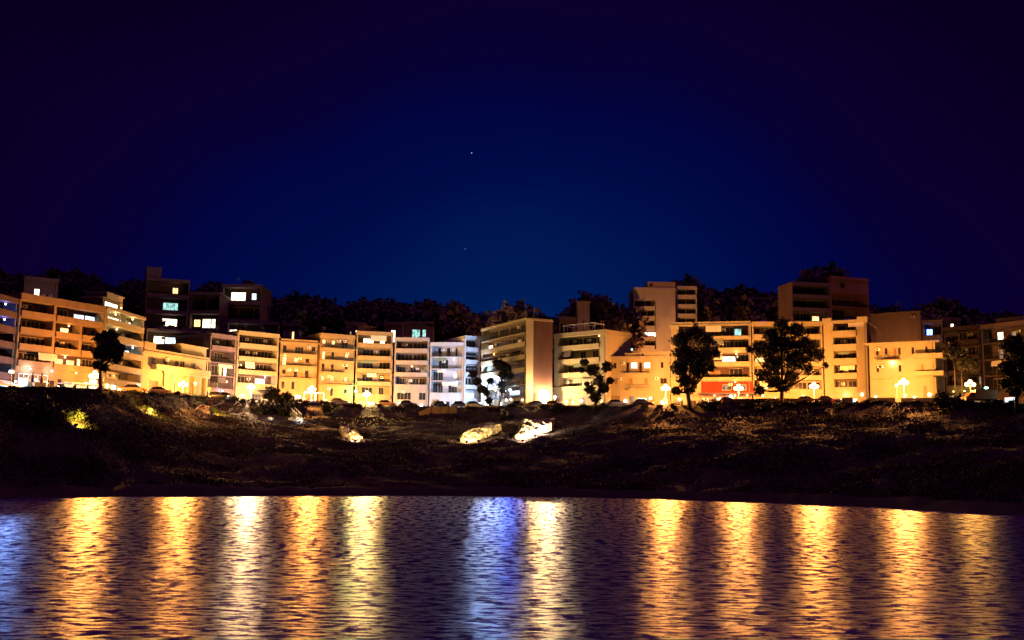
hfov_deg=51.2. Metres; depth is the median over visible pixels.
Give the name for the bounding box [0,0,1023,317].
sky
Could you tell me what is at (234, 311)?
window
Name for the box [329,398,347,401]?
parked car
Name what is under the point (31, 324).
window
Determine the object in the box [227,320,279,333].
building
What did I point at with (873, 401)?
shrub
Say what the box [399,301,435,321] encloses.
hillside tree
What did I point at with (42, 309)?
window
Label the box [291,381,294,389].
window
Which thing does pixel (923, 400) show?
wall
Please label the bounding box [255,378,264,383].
window
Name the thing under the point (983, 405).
shrub
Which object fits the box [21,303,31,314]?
window
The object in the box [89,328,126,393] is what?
tree
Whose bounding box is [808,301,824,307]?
window
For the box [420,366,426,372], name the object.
window
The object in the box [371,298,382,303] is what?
hillside tree
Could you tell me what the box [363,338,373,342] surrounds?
window
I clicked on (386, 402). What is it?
parked car
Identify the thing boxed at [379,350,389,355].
window
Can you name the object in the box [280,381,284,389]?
window
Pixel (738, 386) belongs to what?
street lamp
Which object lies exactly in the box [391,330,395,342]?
window
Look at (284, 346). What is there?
window
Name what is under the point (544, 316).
hillside tree
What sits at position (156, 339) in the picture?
window
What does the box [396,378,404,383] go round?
window
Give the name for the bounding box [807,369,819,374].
window
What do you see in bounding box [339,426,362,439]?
rock
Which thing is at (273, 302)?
hillside tree
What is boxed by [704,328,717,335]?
window
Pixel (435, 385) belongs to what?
window
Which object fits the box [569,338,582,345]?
window
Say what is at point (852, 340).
window
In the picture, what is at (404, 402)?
parked car
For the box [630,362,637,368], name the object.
window
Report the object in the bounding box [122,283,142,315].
hillside tree
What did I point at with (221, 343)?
window
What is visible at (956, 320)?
house
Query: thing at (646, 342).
window
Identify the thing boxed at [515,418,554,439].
rock
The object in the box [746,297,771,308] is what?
tree
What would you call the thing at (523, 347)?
apartment block
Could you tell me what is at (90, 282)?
hillside tree
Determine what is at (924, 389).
window
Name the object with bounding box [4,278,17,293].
hillside tree
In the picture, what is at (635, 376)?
apartment building
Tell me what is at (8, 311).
apartment block
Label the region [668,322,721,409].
tree
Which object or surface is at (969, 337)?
window
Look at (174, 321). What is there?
window
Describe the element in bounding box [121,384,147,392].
parked car
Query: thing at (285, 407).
shrub
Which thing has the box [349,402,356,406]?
shrub
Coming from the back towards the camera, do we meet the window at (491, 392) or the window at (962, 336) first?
the window at (491, 392)
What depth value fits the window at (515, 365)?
238.17 m
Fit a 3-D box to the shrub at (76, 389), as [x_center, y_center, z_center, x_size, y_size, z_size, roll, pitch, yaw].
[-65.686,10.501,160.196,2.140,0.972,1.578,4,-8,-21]
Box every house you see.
[17,276,59,297]
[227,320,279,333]
[282,323,304,339]
[345,322,367,334]
[383,322,403,402]
[404,321,434,341]
[557,317,576,333]
[575,301,589,331]
[921,319,946,394]
[938,317,960,326]
[995,316,1023,322]
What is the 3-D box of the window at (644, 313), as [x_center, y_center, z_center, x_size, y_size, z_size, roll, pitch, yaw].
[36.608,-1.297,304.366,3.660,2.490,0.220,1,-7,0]
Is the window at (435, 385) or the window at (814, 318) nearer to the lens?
the window at (435, 385)
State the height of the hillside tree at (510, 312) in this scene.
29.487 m
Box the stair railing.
[290,408,301,417]
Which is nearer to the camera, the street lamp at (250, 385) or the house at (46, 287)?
the street lamp at (250, 385)
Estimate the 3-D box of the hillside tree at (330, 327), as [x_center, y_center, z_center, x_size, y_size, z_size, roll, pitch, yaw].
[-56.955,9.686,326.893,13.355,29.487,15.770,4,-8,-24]
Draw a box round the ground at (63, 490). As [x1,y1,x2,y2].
[0,363,1023,515]
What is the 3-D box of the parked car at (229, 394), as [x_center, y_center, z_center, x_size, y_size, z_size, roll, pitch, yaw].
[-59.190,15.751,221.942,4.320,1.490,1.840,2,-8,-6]
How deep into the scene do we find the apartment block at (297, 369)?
248.34 m
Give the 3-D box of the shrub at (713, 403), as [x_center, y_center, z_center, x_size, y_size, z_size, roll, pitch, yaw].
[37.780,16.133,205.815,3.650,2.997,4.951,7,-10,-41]
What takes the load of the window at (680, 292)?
in the apartment tower at (686, 310)
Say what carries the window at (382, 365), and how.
in the apartment block at (373, 355)
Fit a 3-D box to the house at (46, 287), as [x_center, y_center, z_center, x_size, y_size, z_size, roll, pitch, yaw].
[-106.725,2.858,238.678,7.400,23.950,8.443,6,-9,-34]
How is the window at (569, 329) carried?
in the house at (568, 321)
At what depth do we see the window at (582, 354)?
236.40 m
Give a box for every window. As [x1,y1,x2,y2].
[17,352,22,364]
[18,336,25,347]
[18,377,27,385]
[20,319,25,327]
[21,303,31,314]
[23,353,34,360]
[26,320,38,328]
[26,337,39,344]
[34,288,39,294]
[35,354,42,361]
[38,306,46,312]
[39,322,44,329]
[45,380,54,386]
[54,340,66,351]
[54,359,62,363]
[56,309,67,319]
[56,378,61,385]
[60,327,68,332]
[66,360,74,364]
[73,314,83,318]
[76,359,80,365]
[81,344,92,351]
[81,359,91,366]
[82,328,93,335]
[84,315,94,320]
[88,379,97,388]
[106,372,120,379]
[119,332,129,337]
[150,357,155,363]
[153,336,164,343]
[162,318,176,326]
[163,302,177,309]
[165,337,174,343]
[172,288,177,293]
[194,298,206,309]
[194,319,200,326]
[202,319,210,328]
[208,298,218,312]
[210,365,217,374]
[211,319,215,328]
[212,378,216,387]
[214,352,222,362]
[218,366,221,375]
[219,340,227,346]
[230,308,238,317]
[231,292,245,300]
[237,376,248,384]
[238,349,252,358]
[238,363,253,369]
[238,394,248,399]
[239,308,253,317]
[239,336,249,342]
[249,376,254,382]
[251,338,271,344]
[252,293,256,299]
[252,394,260,400]
[253,351,271,357]
[254,308,258,317]
[255,364,270,370]
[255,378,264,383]
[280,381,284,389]
[282,345,286,352]
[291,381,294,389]
[295,347,303,353]
[341,341,347,348]
[361,387,371,393]
[362,363,372,368]
[362,374,372,380]
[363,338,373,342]
[363,349,373,355]
[378,388,383,393]
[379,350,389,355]
[379,362,389,368]
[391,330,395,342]
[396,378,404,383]
[397,354,412,359]
[397,366,404,371]
[397,392,410,399]
[398,342,412,347]
[410,366,418,372]
[410,378,418,384]
[412,329,419,336]
[413,343,426,348]
[413,354,427,360]
[419,378,425,384]
[419,393,425,400]
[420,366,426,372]
[433,371,437,380]
[433,383,437,392]
[438,373,442,380]
[438,383,442,392]
[439,360,447,368]
[448,386,456,392]
[468,341,474,346]
[468,378,473,384]
[489,330,498,339]
[489,378,497,387]
[489,390,497,399]
[493,341,501,347]
[498,389,508,398]
[499,327,509,337]
[503,339,511,345]
[509,375,519,385]
[509,390,519,396]
[510,324,520,334]
[510,350,520,356]
[510,362,519,368]
[521,349,525,357]
[560,323,566,332]
[567,323,573,332]
[568,366,579,372]
[568,379,579,385]
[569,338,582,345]
[580,351,585,357]
[583,337,596,343]
[593,350,598,356]
[626,362,628,372]
[629,396,633,403]
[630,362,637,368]
[634,301,644,307]
[634,311,646,315]
[639,362,641,372]
[642,332,654,335]
[642,340,654,345]
[643,362,650,368]
[647,311,653,315]
[647,321,653,325]
[660,378,666,383]
[674,400,682,404]
[678,290,684,294]
[678,309,685,313]
[686,291,693,294]
[686,300,694,303]
[686,309,694,313]
[689,341,702,349]
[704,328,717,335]
[709,371,719,376]
[719,327,732,335]
[719,341,733,347]
[722,356,735,361]
[722,384,731,390]
[729,368,742,376]
[734,329,741,335]
[735,341,747,347]
[736,354,749,360]
[737,384,746,390]
[754,328,759,333]
[793,287,806,293]
[793,300,806,309]
[793,313,799,319]
[794,382,806,388]
[800,313,809,320]
[803,328,818,333]
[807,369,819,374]
[807,382,819,388]
[808,288,824,294]
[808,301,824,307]
[812,316,818,320]
[832,309,844,319]
[834,325,845,330]
[835,339,845,343]
[835,353,846,358]
[836,367,846,372]
[836,381,847,386]
[840,283,845,288]
[847,338,856,348]
[848,352,856,357]
[848,366,856,372]
[848,381,857,386]
[893,348,896,358]
[923,385,927,397]
[926,329,932,334]
[934,326,940,334]
[951,333,958,341]
[959,332,966,339]
[967,331,975,338]
[968,346,975,353]
[969,376,976,384]
[992,366,1000,375]
[993,378,1007,391]
[997,332,1003,340]
[1004,397,1014,402]
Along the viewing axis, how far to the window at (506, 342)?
242.72 m
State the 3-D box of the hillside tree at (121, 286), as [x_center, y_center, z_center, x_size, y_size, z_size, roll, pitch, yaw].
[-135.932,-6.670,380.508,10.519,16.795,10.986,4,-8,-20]
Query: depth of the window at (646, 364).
227.96 m
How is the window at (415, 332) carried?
in the house at (414, 328)
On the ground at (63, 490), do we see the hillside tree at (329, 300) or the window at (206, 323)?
the hillside tree at (329, 300)
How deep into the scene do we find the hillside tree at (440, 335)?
298.59 m
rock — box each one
[196,404,211,414]
[288,416,303,422]
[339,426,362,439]
[460,424,501,441]
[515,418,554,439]
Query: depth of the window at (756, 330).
225.91 m
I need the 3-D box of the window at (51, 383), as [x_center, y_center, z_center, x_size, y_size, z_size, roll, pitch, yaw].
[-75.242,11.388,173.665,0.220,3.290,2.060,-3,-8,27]
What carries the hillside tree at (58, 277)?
on the ground at (63, 490)
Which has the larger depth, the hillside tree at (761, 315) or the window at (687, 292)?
the hillside tree at (761, 315)
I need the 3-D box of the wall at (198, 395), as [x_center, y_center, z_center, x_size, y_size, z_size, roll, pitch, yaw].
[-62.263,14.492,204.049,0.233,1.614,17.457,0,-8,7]
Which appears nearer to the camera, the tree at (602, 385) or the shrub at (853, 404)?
the shrub at (853, 404)
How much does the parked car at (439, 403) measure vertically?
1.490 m
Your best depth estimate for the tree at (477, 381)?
237.63 m
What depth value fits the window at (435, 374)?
260.65 m
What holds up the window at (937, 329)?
in the house at (932, 329)
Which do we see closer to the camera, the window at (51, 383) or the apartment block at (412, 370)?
the window at (51, 383)
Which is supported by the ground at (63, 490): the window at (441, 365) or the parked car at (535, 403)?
the parked car at (535, 403)
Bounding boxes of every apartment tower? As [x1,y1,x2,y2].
[628,282,675,355]
[675,286,697,321]
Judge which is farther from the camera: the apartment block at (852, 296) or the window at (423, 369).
the apartment block at (852, 296)
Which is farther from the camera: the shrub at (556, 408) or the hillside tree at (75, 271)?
the hillside tree at (75, 271)
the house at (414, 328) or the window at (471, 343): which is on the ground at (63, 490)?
the house at (414, 328)
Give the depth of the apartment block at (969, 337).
226.69 m
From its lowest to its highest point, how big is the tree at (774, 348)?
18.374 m
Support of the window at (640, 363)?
in the apartment building at (635, 376)
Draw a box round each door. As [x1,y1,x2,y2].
[149,380,157,389]
[568,398,572,404]
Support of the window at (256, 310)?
in the apartment block at (250, 301)
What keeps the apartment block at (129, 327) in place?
on the ground at (63, 490)
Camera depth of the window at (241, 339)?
242.90 m
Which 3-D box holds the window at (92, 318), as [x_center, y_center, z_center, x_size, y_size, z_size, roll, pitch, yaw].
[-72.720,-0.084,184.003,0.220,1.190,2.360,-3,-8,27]
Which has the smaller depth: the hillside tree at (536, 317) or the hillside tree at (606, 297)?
the hillside tree at (536, 317)
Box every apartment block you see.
[0,294,19,386]
[4,292,111,388]
[81,292,145,390]
[142,266,190,329]
[144,320,196,343]
[175,327,237,398]
[188,286,230,333]
[219,323,279,400]
[222,279,271,320]
[277,331,319,400]
[301,327,355,402]
[353,325,393,405]
[393,330,431,405]
[429,341,463,406]
[444,335,481,403]
[480,308,553,405]
[553,321,631,404]
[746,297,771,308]
[751,313,823,398]
[777,278,830,380]
[820,273,869,320]
[822,313,876,402]
[869,301,931,342]
[942,316,983,402]
[979,319,1023,403]
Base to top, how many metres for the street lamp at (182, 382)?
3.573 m
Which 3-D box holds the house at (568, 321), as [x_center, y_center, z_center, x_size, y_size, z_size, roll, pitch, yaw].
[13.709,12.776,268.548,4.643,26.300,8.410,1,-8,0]
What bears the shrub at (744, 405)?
on the ground at (63, 490)
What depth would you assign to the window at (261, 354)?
246.00 m
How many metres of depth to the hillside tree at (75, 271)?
375.72 m
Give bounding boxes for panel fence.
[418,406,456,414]
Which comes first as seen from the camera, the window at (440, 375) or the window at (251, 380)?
the window at (251, 380)
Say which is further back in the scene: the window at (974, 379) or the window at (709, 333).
the window at (709, 333)
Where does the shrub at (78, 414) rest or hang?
on the ground at (63, 490)
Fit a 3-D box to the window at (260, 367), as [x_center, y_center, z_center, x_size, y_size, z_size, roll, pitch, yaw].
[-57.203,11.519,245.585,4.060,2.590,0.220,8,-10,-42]
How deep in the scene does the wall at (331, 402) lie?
236.86 m
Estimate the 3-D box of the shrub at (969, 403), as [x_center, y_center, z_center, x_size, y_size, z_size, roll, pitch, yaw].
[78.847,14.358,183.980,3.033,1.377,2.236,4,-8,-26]
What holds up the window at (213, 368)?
in the apartment block at (221, 352)
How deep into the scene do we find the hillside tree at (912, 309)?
369.17 m
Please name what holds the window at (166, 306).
in the apartment block at (164, 299)
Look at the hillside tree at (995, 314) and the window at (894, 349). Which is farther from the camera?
the hillside tree at (995, 314)
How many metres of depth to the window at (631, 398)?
227.90 m
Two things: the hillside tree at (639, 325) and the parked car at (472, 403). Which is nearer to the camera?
the parked car at (472, 403)
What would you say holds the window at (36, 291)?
in the house at (46, 287)
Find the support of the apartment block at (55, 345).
on the ground at (63, 490)
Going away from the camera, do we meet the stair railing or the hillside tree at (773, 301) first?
the stair railing
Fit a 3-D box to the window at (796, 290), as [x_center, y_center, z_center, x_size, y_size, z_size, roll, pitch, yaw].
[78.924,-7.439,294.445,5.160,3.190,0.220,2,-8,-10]
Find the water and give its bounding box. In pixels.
[0,495,1023,639]
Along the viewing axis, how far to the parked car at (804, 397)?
206.64 m
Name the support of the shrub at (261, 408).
on the ground at (63, 490)
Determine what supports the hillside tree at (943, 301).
on the ground at (63, 490)
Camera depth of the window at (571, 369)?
238.08 m
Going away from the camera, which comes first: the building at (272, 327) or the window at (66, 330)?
the window at (66, 330)
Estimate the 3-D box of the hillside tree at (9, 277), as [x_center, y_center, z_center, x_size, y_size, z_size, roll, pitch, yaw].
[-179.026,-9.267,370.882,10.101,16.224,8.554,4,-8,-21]
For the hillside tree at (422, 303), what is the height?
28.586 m
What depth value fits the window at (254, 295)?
281.49 m
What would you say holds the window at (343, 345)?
in the apartment block at (335, 367)
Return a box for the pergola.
[303,392,324,400]
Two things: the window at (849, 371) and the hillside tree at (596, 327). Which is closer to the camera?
the window at (849, 371)
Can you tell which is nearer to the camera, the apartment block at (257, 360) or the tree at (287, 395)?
the tree at (287, 395)
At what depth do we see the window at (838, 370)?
221.16 m
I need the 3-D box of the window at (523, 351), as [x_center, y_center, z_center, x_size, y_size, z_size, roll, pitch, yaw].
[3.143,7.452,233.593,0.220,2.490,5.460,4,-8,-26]
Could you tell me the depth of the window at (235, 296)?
281.49 m
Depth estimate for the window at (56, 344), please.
178.03 m
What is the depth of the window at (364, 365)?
259.73 m
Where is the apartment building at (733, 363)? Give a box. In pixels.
[669,313,756,404]
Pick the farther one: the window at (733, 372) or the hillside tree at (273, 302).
the hillside tree at (273, 302)
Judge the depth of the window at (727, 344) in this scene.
226.79 m
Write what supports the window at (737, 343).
in the apartment building at (733, 363)
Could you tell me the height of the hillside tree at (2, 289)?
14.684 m
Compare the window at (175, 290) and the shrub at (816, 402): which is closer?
the shrub at (816, 402)
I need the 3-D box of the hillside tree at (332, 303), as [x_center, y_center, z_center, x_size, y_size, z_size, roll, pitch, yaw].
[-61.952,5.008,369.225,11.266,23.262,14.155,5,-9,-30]
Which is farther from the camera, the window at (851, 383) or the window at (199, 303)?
the window at (199, 303)
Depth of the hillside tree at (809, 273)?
299.85 m
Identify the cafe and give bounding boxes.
[552,387,556,400]
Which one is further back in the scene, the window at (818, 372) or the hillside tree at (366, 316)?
the hillside tree at (366, 316)
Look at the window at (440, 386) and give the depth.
260.14 m
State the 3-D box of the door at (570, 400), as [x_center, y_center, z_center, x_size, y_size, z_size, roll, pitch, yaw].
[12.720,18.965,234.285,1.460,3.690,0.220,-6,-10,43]
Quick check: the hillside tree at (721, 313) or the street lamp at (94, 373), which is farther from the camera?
the hillside tree at (721, 313)
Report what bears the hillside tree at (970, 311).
on the ground at (63, 490)
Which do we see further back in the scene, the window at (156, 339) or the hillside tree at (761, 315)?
the hillside tree at (761, 315)
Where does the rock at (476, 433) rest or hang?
on the ground at (63, 490)
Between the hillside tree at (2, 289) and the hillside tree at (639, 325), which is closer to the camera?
the hillside tree at (639, 325)
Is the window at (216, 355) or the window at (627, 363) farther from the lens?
the window at (216, 355)
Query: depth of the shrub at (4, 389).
143.45 m
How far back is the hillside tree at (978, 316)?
365.70 m
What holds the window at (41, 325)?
in the apartment block at (55, 345)
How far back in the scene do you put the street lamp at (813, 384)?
208.57 m
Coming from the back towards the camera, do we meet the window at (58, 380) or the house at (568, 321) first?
the house at (568, 321)
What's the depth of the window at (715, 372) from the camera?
226.57 m
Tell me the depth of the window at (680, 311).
306.60 m
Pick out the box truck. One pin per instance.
(987, 396)
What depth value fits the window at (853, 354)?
220.30 m
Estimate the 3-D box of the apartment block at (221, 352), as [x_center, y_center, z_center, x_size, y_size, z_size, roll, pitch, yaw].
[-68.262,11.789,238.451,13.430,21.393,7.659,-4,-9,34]
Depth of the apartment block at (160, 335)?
240.66 m
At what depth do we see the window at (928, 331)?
233.31 m
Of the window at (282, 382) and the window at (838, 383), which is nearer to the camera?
the window at (838, 383)
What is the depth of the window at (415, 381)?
260.59 m
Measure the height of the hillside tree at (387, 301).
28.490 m
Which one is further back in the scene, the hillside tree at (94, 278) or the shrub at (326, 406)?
the hillside tree at (94, 278)
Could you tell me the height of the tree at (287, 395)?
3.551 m
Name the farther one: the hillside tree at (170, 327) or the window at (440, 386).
the window at (440, 386)
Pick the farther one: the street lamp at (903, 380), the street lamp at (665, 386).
the street lamp at (665, 386)
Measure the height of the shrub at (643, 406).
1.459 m
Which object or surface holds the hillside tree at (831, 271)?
on the ground at (63, 490)
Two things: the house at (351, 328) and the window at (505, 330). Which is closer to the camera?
the window at (505, 330)
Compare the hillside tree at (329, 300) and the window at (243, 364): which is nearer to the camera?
the window at (243, 364)
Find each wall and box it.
[172,392,204,396]
[309,401,350,403]
[465,404,638,407]
[722,398,830,403]
[841,397,852,402]
[866,398,894,402]
[901,398,933,402]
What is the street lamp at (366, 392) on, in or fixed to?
on the ground at (63, 490)
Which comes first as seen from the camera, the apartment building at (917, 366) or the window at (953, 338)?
the apartment building at (917, 366)
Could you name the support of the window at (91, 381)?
in the apartment block at (55, 345)
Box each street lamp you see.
[89,371,97,387]
[178,380,187,392]
[246,383,254,398]
[307,385,315,400]
[363,391,370,404]
[661,384,669,404]
[734,384,742,398]
[809,382,818,397]
[898,378,908,397]
[965,380,975,389]
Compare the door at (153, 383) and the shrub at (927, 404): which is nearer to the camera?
the shrub at (927, 404)
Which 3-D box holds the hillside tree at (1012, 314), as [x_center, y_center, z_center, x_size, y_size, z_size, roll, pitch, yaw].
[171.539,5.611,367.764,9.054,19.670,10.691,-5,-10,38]
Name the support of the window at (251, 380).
in the apartment block at (257, 360)
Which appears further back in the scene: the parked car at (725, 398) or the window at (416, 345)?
the window at (416, 345)
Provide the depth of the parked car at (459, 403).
241.76 m
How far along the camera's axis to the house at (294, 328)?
287.96 m
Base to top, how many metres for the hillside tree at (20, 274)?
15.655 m
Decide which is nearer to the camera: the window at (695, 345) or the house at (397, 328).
the window at (695, 345)
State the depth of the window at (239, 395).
239.19 m
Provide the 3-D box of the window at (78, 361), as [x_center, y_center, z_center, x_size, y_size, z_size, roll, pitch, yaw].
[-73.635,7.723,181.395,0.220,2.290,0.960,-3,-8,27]
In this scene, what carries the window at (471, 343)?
in the apartment block at (470, 349)
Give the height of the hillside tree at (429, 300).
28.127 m
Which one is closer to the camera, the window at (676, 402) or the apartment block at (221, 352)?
the window at (676, 402)
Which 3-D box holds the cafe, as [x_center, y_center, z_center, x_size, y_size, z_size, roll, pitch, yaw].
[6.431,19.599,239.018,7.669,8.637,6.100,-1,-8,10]
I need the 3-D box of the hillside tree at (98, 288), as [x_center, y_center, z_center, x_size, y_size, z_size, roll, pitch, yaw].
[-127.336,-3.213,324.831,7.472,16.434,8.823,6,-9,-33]
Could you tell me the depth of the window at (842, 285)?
297.09 m
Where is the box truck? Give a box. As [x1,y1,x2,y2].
[961,390,996,402]
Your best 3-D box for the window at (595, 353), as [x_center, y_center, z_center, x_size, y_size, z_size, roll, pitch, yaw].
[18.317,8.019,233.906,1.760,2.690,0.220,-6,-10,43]
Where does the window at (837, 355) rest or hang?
in the apartment block at (847, 370)
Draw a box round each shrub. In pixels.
[0,386,11,392]
[57,406,86,421]
[67,387,80,391]
[139,405,153,412]
[252,400,275,414]
[268,397,300,414]
[321,401,335,412]
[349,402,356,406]
[465,405,474,409]
[497,409,514,420]
[537,403,547,408]
[546,400,568,414]
[639,403,648,409]
[695,398,720,409]
[739,403,750,407]
[755,399,774,411]
[787,400,796,405]
[812,399,822,404]
[833,401,846,409]
[846,401,860,405]
[869,398,879,403]
[923,401,932,406]
[929,389,965,409]
[963,400,975,405]
[978,402,991,407]
[992,399,1003,403]
[1005,399,1018,406]
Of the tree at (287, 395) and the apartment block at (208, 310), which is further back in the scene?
the apartment block at (208, 310)
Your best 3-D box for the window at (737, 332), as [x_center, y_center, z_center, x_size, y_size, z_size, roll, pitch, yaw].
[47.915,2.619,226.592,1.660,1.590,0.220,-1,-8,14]
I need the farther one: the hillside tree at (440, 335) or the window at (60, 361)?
the hillside tree at (440, 335)
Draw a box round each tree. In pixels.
[0,268,12,282]
[0,271,12,281]
[0,285,9,293]
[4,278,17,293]
[8,272,23,278]
[34,272,48,277]
[44,266,67,278]
[54,274,66,298]
[58,274,94,302]
[61,272,82,281]
[67,266,87,278]
[80,273,101,282]
[84,279,106,290]
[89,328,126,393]
[91,283,107,291]
[101,282,112,291]
[105,288,119,294]
[116,278,135,291]
[119,286,140,310]
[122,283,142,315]
[123,278,143,290]
[133,295,142,312]
[134,294,142,315]
[143,320,181,340]
[196,279,221,291]
[261,385,282,402]
[271,297,288,308]
[271,302,296,316]
[274,296,300,307]
[276,302,305,338]
[281,391,295,401]
[283,290,317,305]
[294,299,327,335]
[298,299,343,335]
[314,313,343,333]
[316,295,340,305]
[329,309,345,333]
[330,301,344,310]
[333,301,388,334]
[343,296,367,309]
[354,297,386,308]
[355,301,401,331]
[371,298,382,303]
[382,298,404,306]
[389,298,404,306]
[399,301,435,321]
[413,298,441,306]
[419,298,444,307]
[421,299,483,355]
[433,302,469,341]
[468,368,493,404]
[470,312,487,332]
[480,298,543,350]
[492,358,515,405]
[517,308,553,353]
[537,312,553,318]
[553,323,557,341]
[565,290,632,334]
[569,293,618,330]
[578,358,614,409]
[593,293,611,301]
[618,303,628,310]
[620,306,647,337]
[624,307,649,352]
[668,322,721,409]
[671,273,719,321]
[709,294,730,320]
[712,288,731,297]
[713,289,730,309]
[721,293,757,320]
[726,286,746,295]
[732,301,776,321]
[735,283,766,296]
[738,290,760,310]
[745,316,829,403]
[749,291,767,296]
[762,296,777,321]
[764,304,777,319]
[795,268,832,297]
[814,261,849,294]
[869,303,886,312]
[882,304,906,312]
[902,306,920,311]
[919,296,971,325]
[919,299,973,326]
[928,296,962,307]
[943,341,966,393]
[954,355,978,396]
[963,306,982,315]
[968,312,982,319]
[970,315,979,324]
[975,311,1000,321]
[980,314,995,324]
[996,333,1023,412]
[998,310,1018,316]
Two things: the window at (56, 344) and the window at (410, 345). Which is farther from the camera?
the window at (410, 345)
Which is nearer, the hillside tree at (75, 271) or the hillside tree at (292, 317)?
the hillside tree at (292, 317)
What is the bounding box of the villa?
[141,341,210,395]
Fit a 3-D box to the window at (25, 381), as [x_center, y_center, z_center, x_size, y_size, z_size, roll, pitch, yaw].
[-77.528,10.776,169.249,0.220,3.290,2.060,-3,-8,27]
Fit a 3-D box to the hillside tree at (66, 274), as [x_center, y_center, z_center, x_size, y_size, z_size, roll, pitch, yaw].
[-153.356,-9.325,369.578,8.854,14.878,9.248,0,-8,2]
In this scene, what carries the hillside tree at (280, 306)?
on the ground at (63, 490)
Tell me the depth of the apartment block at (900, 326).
234.66 m
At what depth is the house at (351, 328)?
286.01 m
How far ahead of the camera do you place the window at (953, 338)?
230.25 m
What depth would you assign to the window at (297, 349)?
249.11 m
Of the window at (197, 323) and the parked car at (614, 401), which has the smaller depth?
the parked car at (614, 401)
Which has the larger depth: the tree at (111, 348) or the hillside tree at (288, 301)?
the hillside tree at (288, 301)
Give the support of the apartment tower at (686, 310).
on the ground at (63, 490)
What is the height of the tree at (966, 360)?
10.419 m
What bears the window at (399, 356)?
in the apartment block at (412, 370)
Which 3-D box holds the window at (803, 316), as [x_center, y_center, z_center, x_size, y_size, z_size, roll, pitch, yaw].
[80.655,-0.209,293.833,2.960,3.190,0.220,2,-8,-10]
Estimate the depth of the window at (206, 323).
272.43 m
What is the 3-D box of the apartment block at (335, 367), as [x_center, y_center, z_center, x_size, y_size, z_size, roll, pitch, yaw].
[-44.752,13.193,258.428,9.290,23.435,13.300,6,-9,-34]
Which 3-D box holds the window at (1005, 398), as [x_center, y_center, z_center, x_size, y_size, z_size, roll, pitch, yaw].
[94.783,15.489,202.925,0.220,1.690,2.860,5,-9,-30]
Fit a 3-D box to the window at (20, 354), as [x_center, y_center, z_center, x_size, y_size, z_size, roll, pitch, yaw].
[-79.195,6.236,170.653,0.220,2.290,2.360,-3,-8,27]
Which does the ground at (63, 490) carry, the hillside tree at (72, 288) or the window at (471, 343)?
the hillside tree at (72, 288)
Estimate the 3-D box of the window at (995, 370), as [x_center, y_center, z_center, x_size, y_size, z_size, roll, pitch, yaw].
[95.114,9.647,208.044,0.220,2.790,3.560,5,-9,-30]
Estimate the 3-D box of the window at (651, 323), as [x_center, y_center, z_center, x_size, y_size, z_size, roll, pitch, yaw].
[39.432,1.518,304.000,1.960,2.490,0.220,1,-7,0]
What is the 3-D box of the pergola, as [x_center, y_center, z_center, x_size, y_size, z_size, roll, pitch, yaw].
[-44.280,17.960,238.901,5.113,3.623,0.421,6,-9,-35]
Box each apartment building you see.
[610,351,670,404]
[669,313,756,404]
[863,332,947,401]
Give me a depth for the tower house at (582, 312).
264.51 m
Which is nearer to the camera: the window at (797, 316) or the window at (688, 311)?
the window at (797, 316)
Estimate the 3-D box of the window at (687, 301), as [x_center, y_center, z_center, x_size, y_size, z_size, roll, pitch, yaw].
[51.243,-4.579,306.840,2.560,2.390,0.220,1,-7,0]
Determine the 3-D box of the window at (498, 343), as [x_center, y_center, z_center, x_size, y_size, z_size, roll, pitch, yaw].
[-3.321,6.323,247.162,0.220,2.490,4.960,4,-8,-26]
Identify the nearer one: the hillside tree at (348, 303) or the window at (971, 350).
the window at (971, 350)
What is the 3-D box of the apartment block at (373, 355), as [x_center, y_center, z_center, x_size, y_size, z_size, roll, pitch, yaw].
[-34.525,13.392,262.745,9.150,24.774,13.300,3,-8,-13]
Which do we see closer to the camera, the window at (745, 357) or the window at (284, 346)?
the window at (745, 357)
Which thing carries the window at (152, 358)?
in the villa
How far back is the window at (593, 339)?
235.37 m
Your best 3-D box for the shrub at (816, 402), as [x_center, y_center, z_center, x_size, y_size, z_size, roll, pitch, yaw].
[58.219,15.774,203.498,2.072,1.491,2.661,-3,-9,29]
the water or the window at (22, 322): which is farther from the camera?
the window at (22, 322)
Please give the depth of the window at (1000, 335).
208.62 m
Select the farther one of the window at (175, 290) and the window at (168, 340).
the window at (175, 290)
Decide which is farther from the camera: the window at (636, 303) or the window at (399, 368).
the window at (636, 303)
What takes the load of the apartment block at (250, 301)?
on the ground at (63, 490)
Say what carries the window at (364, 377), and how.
in the apartment block at (373, 355)
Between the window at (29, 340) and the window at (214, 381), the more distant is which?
the window at (214, 381)
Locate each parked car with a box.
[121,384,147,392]
[148,386,172,394]
[206,391,228,397]
[220,392,237,397]
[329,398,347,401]
[377,400,395,405]
[399,400,417,405]
[430,401,449,406]
[451,401,465,406]
[465,401,483,404]
[528,401,544,405]
[607,399,627,404]
[632,399,653,404]
[720,397,732,403]
[798,396,812,398]
[818,396,834,402]
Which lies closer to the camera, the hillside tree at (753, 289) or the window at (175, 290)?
the window at (175, 290)
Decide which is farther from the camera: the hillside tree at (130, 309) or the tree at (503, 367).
the hillside tree at (130, 309)
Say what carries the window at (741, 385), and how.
in the apartment building at (733, 363)
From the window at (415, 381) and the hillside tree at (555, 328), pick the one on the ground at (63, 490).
the hillside tree at (555, 328)
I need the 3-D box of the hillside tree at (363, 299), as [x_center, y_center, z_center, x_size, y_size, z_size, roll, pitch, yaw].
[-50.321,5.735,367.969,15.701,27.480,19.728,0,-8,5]
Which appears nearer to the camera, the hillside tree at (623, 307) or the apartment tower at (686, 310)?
the apartment tower at (686, 310)
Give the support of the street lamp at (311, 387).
on the ground at (63, 490)

